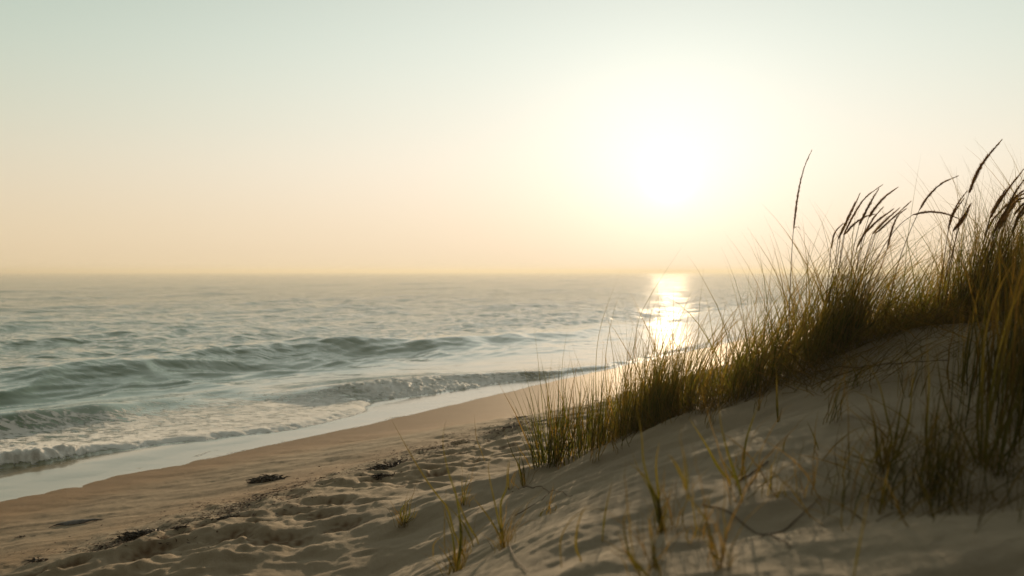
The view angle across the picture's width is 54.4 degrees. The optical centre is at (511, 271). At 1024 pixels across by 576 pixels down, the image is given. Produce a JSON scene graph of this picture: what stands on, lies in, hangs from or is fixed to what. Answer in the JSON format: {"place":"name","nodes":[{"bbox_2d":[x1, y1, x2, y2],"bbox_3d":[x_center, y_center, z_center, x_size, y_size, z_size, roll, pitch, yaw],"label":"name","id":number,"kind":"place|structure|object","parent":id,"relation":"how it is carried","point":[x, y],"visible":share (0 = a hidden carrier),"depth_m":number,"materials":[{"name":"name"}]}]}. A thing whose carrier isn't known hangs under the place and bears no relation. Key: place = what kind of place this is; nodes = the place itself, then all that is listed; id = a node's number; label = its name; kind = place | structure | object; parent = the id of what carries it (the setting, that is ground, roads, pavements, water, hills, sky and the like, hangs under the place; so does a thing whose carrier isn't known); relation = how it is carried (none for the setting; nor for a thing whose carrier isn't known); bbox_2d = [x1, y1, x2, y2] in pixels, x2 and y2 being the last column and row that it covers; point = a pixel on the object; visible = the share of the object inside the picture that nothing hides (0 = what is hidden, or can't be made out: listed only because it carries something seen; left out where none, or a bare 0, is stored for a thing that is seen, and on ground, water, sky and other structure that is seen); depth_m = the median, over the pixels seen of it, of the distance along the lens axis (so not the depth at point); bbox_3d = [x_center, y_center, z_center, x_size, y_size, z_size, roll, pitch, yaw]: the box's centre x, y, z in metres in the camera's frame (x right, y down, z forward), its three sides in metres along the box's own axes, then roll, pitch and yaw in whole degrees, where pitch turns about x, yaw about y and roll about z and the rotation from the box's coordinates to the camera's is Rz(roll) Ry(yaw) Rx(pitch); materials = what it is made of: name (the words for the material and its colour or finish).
{"place":"outdoors","nodes":[
{"label":"outdoors","id":0,"kind":"place"},
{"bbox_2d":[0,272,971,501],"bbox_3d":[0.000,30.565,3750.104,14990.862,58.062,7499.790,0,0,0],"label":"water","id":1,"kind":"structure","parent":0,"point":[104,375],"depth_m":25.07,"materials":[{"name":"blue liquid"}]},
{"bbox_2d":[0,297,1023,575],"bbox_3d":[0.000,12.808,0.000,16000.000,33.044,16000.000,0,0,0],"label":"ground","id":2,"kind":"structure","parent":0,"point":[340,527],"depth_m":4.29,"materials":[{"name":"beige sand"}]},
{"bbox_2d":[24,557,47,564],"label":"seaweed","id":3,"kind":"object","parent":2,"relation":"on","point":[38,560],"visible":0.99,"depth_m":5.30,"materials":[{"name":"brown plant"}]},
{"bbox_2d":[49,518,101,527],"bbox_3d":[-3.032,1.756,6.977,0.434,0.086,0.115,0,0,20],"label":"kelp strip","id":4,"kind":"object","parent":2,"relation":"on","point":[76,521],"visible":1,"depth_m":6.95,"materials":[{"name":"black plant"}]},
{"bbox_2d":[108,528,164,540],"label":"seaweed","id":5,"kind":"object","parent":2,"relation":"on","point":[133,534],"visible":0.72,"depth_m":5.74,"materials":[{"name":"black plant"}]},
{"bbox_2d":[170,523,189,530],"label":"seaweed","id":6,"kind":"object","parent":2,"relation":"on","point":[176,527],"visible":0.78,"depth_m":5.64,"materials":[{"name":"brown plant"}]},
{"bbox_2d":[212,515,238,519],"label":"seaweed","id":7,"kind":"object","parent":2,"relation":"on","point":[225,517],"visible":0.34,"depth_m":5.89,"materials":[{"name":"brown plant"}]},
{"bbox_2d":[245,474,290,483],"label":"seaweed","id":8,"kind":"object","parent":2,"relation":"on","point":[266,478],"visible":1,"depth_m":8.09,"materials":[{"name":"black plant"}]},
{"bbox_2d":[7,417,571,558],"bbox_3d":[-1.052,1.549,7.926,2.343,0.371,5.735,0,0,29],"label":"seaweed debris","id":9,"kind":"object","parent":2,"relation":"on","point":[248,499],"visible":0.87,"depth_m":6.72,"materials":[{"name":"brown plant"}]},
{"bbox_2d":[369,472,394,479],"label":"seaweed","id":10,"kind":"object","parent":2,"relation":"on","point":[376,475],"visible":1,"depth_m":7.28,"materials":[{"name":"brown plant"}]},
{"bbox_2d":[362,459,405,469],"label":"seaweed","id":11,"kind":"object","parent":2,"relation":"on","point":[382,466],"visible":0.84,"depth_m":7.87,"materials":[{"name":"black plant"}]},
{"bbox_2d":[387,479,421,526],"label":"grass tuft","id":12,"kind":"object","parent":2,"relation":"on","point":[403,518],"visible":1,"depth_m":5.01,"materials":[{"name":"green plant"}]},
{"bbox_2d":[392,421,492,575],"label":"grass tuft","id":13,"kind":"object","parent":2,"relation":"on","point":[456,562],"visible":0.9,"depth_m":3.31,"materials":[{"name":"green plant"}]},
{"bbox_2d":[452,451,481,506],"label":"grass tuft","id":14,"kind":"object","parent":2,"relation":"on","point":[462,499],"visible":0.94,"depth_m":5.03,"materials":[{"name":"green plant"}]},
{"bbox_2d":[469,455,535,552],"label":"grass tuft","id":15,"kind":"object","parent":2,"relation":"on","point":[502,533],"visible":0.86,"depth_m":3.22,"materials":[{"name":"green plant"}]},
{"bbox_2d":[504,544,526,571],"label":"twig","id":16,"kind":"object","parent":2,"relation":"on","point":[514,557],"visible":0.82,"depth_m":2.69,"materials":[{"name":"brown wood"}]},
{"bbox_2d":[504,437,542,489],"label":"grass tuft","id":17,"kind":"object","parent":2,"relation":"on","point":[522,480],"visible":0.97,"depth_m":4.97,"materials":[{"name":"green plant"}]},
{"bbox_2d":[512,486,572,496],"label":"twig","id":18,"kind":"object","parent":2,"relation":"on","point":[545,489],"visible":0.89,"depth_m":4.36,"materials":[{"name":"brown wood"}]},
{"bbox_2d":[500,331,591,469],"bbox_3d":[0.194,0.659,5.293,0.590,0.811,0.582,0,0,-42],"label":"marram clump","id":19,"kind":"object","parent":2,"relation":"on","point":[551,441],"visible":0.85,"depth_m":5.29,"materials":[{"name":"green plant"}]},
{"bbox_2d":[540,485,556,516],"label":"grass tuft","id":20,"kind":"object","parent":2,"relation":"on","point":[549,505],"visible":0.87,"depth_m":3.57,"materials":[{"name":"green plant"}]},
{"bbox_2d":[560,505,622,566],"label":"grass tuft","id":21,"kind":"object","parent":2,"relation":"on","point":[576,549],"visible":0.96,"depth_m":2.28,"materials":[{"name":"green plant"}]},
{"bbox_2d":[549,278,639,468],"bbox_3d":[0.466,0.507,5.203,0.555,1.053,0.720,0,0,0],"label":"marram clump","id":22,"kind":"object","parent":2,"relation":"on","point":[579,443],"visible":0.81,"depth_m":5.16,"materials":[{"name":"green plant"}]},
{"bbox_2d":[586,430,613,462],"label":"grass tuft","id":23,"kind":"object","parent":2,"relation":"on","point":[595,448],"visible":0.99,"depth_m":4.41,"materials":[{"name":"green plant"}]},
{"bbox_2d":[602,483,611,541],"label":"grass tuft","id":24,"kind":"object","parent":2,"relation":"on","point":[604,517],"visible":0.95,"depth_m":2.52,"materials":[{"name":"green plant"}]},
{"bbox_2d":[602,419,639,451],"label":"grass tuft","id":25,"kind":"object","parent":2,"relation":"on","point":[622,436],"visible":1,"depth_m":4.40,"materials":[{"name":"green plant"}]},
{"bbox_2d":[595,459,691,575],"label":"grass tuft","id":26,"kind":"object","parent":2,"relation":"on","point":[636,565],"visible":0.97,"depth_m":2.06,"materials":[{"name":"green plant"}]},
{"bbox_2d":[605,256,695,437],"bbox_3d":[0.719,0.363,5.023,0.497,1.038,0.725,0,0,22],"label":"marram clump","id":27,"kind":"object","parent":2,"relation":"on","point":[644,402],"visible":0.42,"depth_m":4.88,"materials":[{"name":"green plant"}]},
{"bbox_2d":[631,410,709,534],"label":"grass tuft","id":28,"kind":"object","parent":2,"relation":"on","point":[658,512],"visible":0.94,"depth_m":2.48,"materials":[{"name":"green plant"}]},
{"bbox_2d":[672,486,723,543],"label":"grass tuft","id":29,"kind":"object","parent":2,"relation":"on","point":[703,528],"visible":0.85,"depth_m":2.33,"materials":[{"name":"green plant"}]},
{"bbox_2d":[705,391,731,428],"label":"grass tuft","id":30,"kind":"object","parent":2,"relation":"on","point":[712,413],"visible":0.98,"depth_m":4.13,"materials":[{"name":"green plant"}]},
{"bbox_2d":[668,426,798,573],"bbox_3d":[0.444,0.455,2.033,0.276,0.320,0.207,0,0,0],"label":"grass tuft","id":31,"kind":"object","parent":2,"relation":"on","point":[712,546],"visible":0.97,"depth_m":2.00,"materials":[{"name":"green plant"}]},
{"bbox_2d":[702,504,790,547],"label":"twig","id":32,"kind":"object","parent":2,"relation":"on","point":[747,526],"visible":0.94,"depth_m":2.38,"materials":[{"name":"brown wood"}]},
{"bbox_2d":[689,388,808,503],"bbox_3d":[0.647,0.452,2.694,0.347,0.321,0.480,0,0,41],"label":"grass tuft","id":33,"kind":"object","parent":2,"relation":"on","point":[734,475],"visible":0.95,"depth_m":2.65,"materials":[{"name":"green plant"}]},
{"bbox_2d":[738,461,768,480],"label":"twig","id":34,"kind":"object","parent":2,"relation":"on","point":[748,475],"visible":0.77,"depth_m":2.90,"materials":[{"name":"brown wood"}]},
{"bbox_2d":[752,375,773,412],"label":"grass tuft","id":35,"kind":"object","parent":2,"relation":"on","point":[759,398],"visible":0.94,"depth_m":4.07,"materials":[{"name":"green plant"}]},
{"bbox_2d":[776,367,781,421],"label":"grass tuft","id":36,"kind":"object","parent":2,"relation":"on","point":[777,413],"visible":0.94,"depth_m":3.53,"materials":[{"name":"green plant"}]},
{"bbox_2d":[760,495,820,535],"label":"twig","id":37,"kind":"object","parent":2,"relation":"on","point":[791,523],"visible":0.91,"depth_m":2.33,"materials":[{"name":"brown wood"}]},
{"bbox_2d":[758,442,827,497],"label":"grass tuft","id":38,"kind":"object","parent":2,"relation":"on","point":[770,484],"visible":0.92,"depth_m":2.56,"materials":[{"name":"green plant"}]},
{"bbox_2d":[787,150,811,374],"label":"seed stalk","id":39,"kind":"object","parent":2,"relation":"on","point":[797,194],"visible":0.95,"depth_m":4.62,"materials":[{"name":"brown plant"}]},
{"bbox_2d":[782,451,817,503],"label":"grass tuft","id":40,"kind":"object","parent":2,"relation":"on","point":[814,481],"visible":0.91,"depth_m":2.52,"materials":[{"name":"green plant"}]},
{"bbox_2d":[783,422,818,451],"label":"grass tuft","id":41,"kind":"object","parent":2,"relation":"on","point":[813,436],"visible":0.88,"depth_m":2.98,"materials":[{"name":"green plant"}]},
{"bbox_2d":[824,223,842,317],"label":"seed stalk","id":42,"kind":"object","parent":2,"relation":"on","point":[831,248],"visible":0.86,"depth_m":4.74,"materials":[{"name":"brown plant"}]},
{"bbox_2d":[753,156,925,378],"bbox_3d":[1.608,-0.011,4.612,0.886,1.082,0.835,0,0,-29],"label":"marram clump","id":43,"kind":"object","parent":2,"relation":"on","point":[853,298],"visible":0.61,"depth_m":4.58,"materials":[{"name":"green plant"}]},
{"bbox_2d":[827,202,854,350],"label":"seed stalk","id":44,"kind":"object","parent":2,"relation":"on","point":[847,218],"visible":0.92,"depth_m":4.61,"materials":[{"name":"brown plant"}]},
{"bbox_2d":[830,193,859,312],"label":"seed stalk","id":45,"kind":"object","parent":2,"relation":"on","point":[845,226],"visible":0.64,"depth_m":4.90,"materials":[{"name":"brown plant"}]},
{"bbox_2d":[823,356,868,423],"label":"grass tuft","id":46,"kind":"object","parent":2,"relation":"on","point":[840,403],"visible":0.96,"depth_m":3.27,"materials":[{"name":"green plant"}]},
{"bbox_2d":[835,214,874,301],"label":"seed stalk","id":47,"kind":"object","parent":2,"relation":"on","point":[850,227],"visible":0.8,"depth_m":4.78,"materials":[{"name":"brown plant"}]},
{"bbox_2d":[834,184,882,292],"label":"seed stalk","id":48,"kind":"object","parent":2,"relation":"on","point":[851,218],"visible":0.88,"depth_m":4.91,"materials":[{"name":"brown plant"}]},
{"bbox_2d":[840,189,878,333],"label":"seed stalk","id":49,"kind":"object","parent":2,"relation":"on","point":[865,212],"visible":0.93,"depth_m":4.67,"materials":[{"name":"brown plant"}]},
{"bbox_2d":[838,206,883,340],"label":"seed stalk","id":50,"kind":"object","parent":2,"relation":"on","point":[871,221],"visible":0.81,"depth_m":4.84,"materials":[{"name":"brown plant"}]},
{"bbox_2d":[853,488,869,575],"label":"grass tuft","id":51,"kind":"object","parent":2,"relation":"on","point":[858,549],"visible":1,"depth_m":1.81,"materials":[{"name":"green plant"}]},
{"bbox_2d":[706,375,1023,532],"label":"marram clump","id":52,"kind":"object","parent":2,"relation":"on","point":[938,465],"visible":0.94,"depth_m":2.40,"materials":[{"name":"green plant"}]},
{"bbox_2d":[848,208,893,305],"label":"seed stalk","id":53,"kind":"object","parent":2,"relation":"on","point":[872,225],"visible":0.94,"depth_m":4.72,"materials":[{"name":"brown plant"}]},
{"bbox_2d":[847,187,897,320],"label":"seed stalk","id":54,"kind":"object","parent":2,"relation":"on","point":[876,206],"visible":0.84,"depth_m":4.82,"materials":[{"name":"brown plant"}]},
{"bbox_2d":[826,357,923,515],"bbox_3d":[0.930,0.398,2.573,0.254,0.373,0.523,0,0,38],"label":"grass tuft","id":55,"kind":"object","parent":2,"relation":"on","point":[889,449],"visible":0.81,"depth_m":2.64,"materials":[{"name":"green plant"}]},
{"bbox_2d":[853,207,899,303],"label":"seed stalk","id":56,"kind":"object","parent":2,"relation":"on","point":[888,217],"visible":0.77,"depth_m":4.92,"materials":[{"name":"brown plant"}]},
{"bbox_2d":[850,201,910,328],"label":"seed stalk","id":57,"kind":"object","parent":2,"relation":"on","point":[884,225],"visible":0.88,"depth_m":4.79,"materials":[{"name":"brown plant"}]},
{"bbox_2d":[859,208,906,312],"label":"seed stalk","id":58,"kind":"object","parent":2,"relation":"on","point":[890,233],"visible":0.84,"depth_m":4.84,"materials":[{"name":"brown plant"}]},
{"bbox_2d":[816,360,949,371],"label":"twig","id":59,"kind":"object","parent":2,"relation":"on","point":[883,363],"visible":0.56,"depth_m":4.08,"materials":[{"name":"brown wood"}]},
{"bbox_2d":[863,210,958,300],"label":"seed stalk","id":60,"kind":"object","parent":2,"relation":"on","point":[934,211],"visible":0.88,"depth_m":4.66,"materials":[{"name":"brown plant"}]},
{"bbox_2d":[843,347,985,520],"bbox_3d":[1.009,0.364,2.619,0.370,0.361,1.028,0,0,33],"label":"grass tuft","id":61,"kind":"object","parent":2,"relation":"on","point":[922,485],"visible":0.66,"depth_m":2.72,"materials":[{"name":"green plant"}]},
{"bbox_2d":[887,175,958,311],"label":"seed stalk","id":62,"kind":"object","parent":2,"relation":"on","point":[928,195],"visible":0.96,"depth_m":4.70,"materials":[{"name":"brown plant"}]},
{"bbox_2d":[842,254,1023,499],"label":"marram clump","id":63,"kind":"object","parent":2,"relation":"on","point":[1020,419],"visible":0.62,"depth_m":2.84,"materials":[{"name":"green plant"}]},
{"bbox_2d":[936,191,966,322],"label":"seed stalk","id":64,"kind":"object","parent":2,"relation":"on","point":[951,216],"visible":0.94,"depth_m":4.59,"materials":[{"name":"brown plant"}]},
{"bbox_2d":[939,203,971,321],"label":"seed stalk","id":65,"kind":"object","parent":2,"relation":"on","point":[959,221],"visible":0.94,"depth_m":4.58,"materials":[{"name":"brown plant"}]},
{"bbox_2d":[945,204,969,308],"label":"seed stalk","id":66,"kind":"object","parent":2,"relation":"on","point":[952,255],"visible":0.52,"depth_m":4.60,"materials":[{"name":"brown plant"}]},
{"bbox_2d":[936,139,1001,315],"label":"seed stalk","id":67,"kind":"object","parent":2,"relation":"on","point":[978,170],"visible":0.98,"depth_m":4.60,"materials":[{"name":"brown plant"}]},
{"bbox_2d":[928,201,1023,428],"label":"marram clump","id":68,"kind":"object","parent":2,"relation":"on","point":[998,311],"visible":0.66,"depth_m":3.28,"materials":[{"name":"green plant"}]},
{"bbox_2d":[928,164,1023,323],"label":"marram clump","id":69,"kind":"object","parent":2,"relation":"on","point":[988,261],"visible":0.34,"depth_m":4.69,"materials":[{"name":"green plant"}]},
{"bbox_2d":[947,301,1004,387],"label":"grass tuft","id":70,"kind":"object","parent":2,"relation":"on","point":[961,361],"visible":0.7,"depth_m":3.56,"materials":[{"name":"green plant"}]},
{"bbox_2d":[965,213,998,282],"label":"seed stalk","id":71,"kind":"object","parent":2,"relation":"on","point":[988,229],"visible":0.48,"depth_m":4.89,"materials":[{"name":"brown plant"}]},
{"bbox_2d":[940,262,1023,479],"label":"grass tuft","id":72,"kind":"object","parent":2,"relation":"on","point":[998,464],"visible":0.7,"depth_m":2.57,"materials":[{"name":"green plant"}]},
{"bbox_2d":[958,214,1009,313],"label":"seed stalk","id":73,"kind":"object","parent":2,"relation":"on","point":[998,225],"visible":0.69,"depth_m":4.60,"materials":[{"name":"brown plant"}]},
{"bbox_2d":[963,205,1015,317],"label":"seed stalk","id":74,"kind":"object","parent":2,"relation":"on","point":[1002,224],"visible":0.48,"depth_m":4.69,"materials":[{"name":"brown plant"}]},
{"bbox_2d":[980,189,1005,261],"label":"seed stalk","id":75,"kind":"object","parent":2,"relation":"on","point":[998,199],"visible":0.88,"depth_m":4.69,"materials":[{"name":"brown plant"}]},
{"bbox_2d":[967,169,1023,318],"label":"seed stalk","id":76,"kind":"object","parent":2,"relation":"on","point":[999,202],"visible":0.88,"depth_m":4.67,"materials":[{"name":"brown plant"}]},
{"bbox_2d":[975,201,1021,276],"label":"seed stalk","id":77,"kind":"object","parent":2,"relation":"on","point":[994,221],"visible":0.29,"depth_m":4.90,"materials":[{"name":"brown plant"}]},
{"bbox_2d":[976,179,1023,303],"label":"seed stalk","id":78,"kind":"object","parent":2,"relation":"on","point":[1007,208],"visible":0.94,"depth_m":4.54,"materials":[{"name":"brown plant"}]},
{"bbox_2d":[979,190,1023,310],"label":"seed stalk","id":79,"kind":"object","parent":2,"relation":"on","point":[1018,194],"visible":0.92,"depth_m":4.57,"materials":[{"name":"brown plant"}]},
{"bbox_2d":[986,197,1023,303],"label":"seed stalk","id":80,"kind":"object","parent":2,"relation":"on","point":[1017,200],"visible":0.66,"depth_m":4.71,"materials":[{"name":"brown plant"}]},
{"bbox_2d":[993,208,1023,283],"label":"seed stalk","id":81,"kind":"object","parent":2,"relation":"on","point":[1017,217],"visible":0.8,"depth_m":4.57,"materials":[{"name":"brown plant"}]},
{"bbox_2d":[996,203,1023,260],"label":"seed stalk","id":82,"kind":"object","parent":2,"relation":"on","point":[1018,209],"visible":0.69,"depth_m":4.78,"materials":[{"name":"brown plant"}]},
{"bbox_2d":[0,0,1023,271],"label":"sky","id":83,"kind":"structure","parent":0,"point":[136,135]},
{"bbox_2d":[566,143,1023,450],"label":"dune grass","id":84,"kind":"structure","parent":0,"point":[744,376],"depth_m":4.63,"materials":[{"name":"green plant"}]}
]}

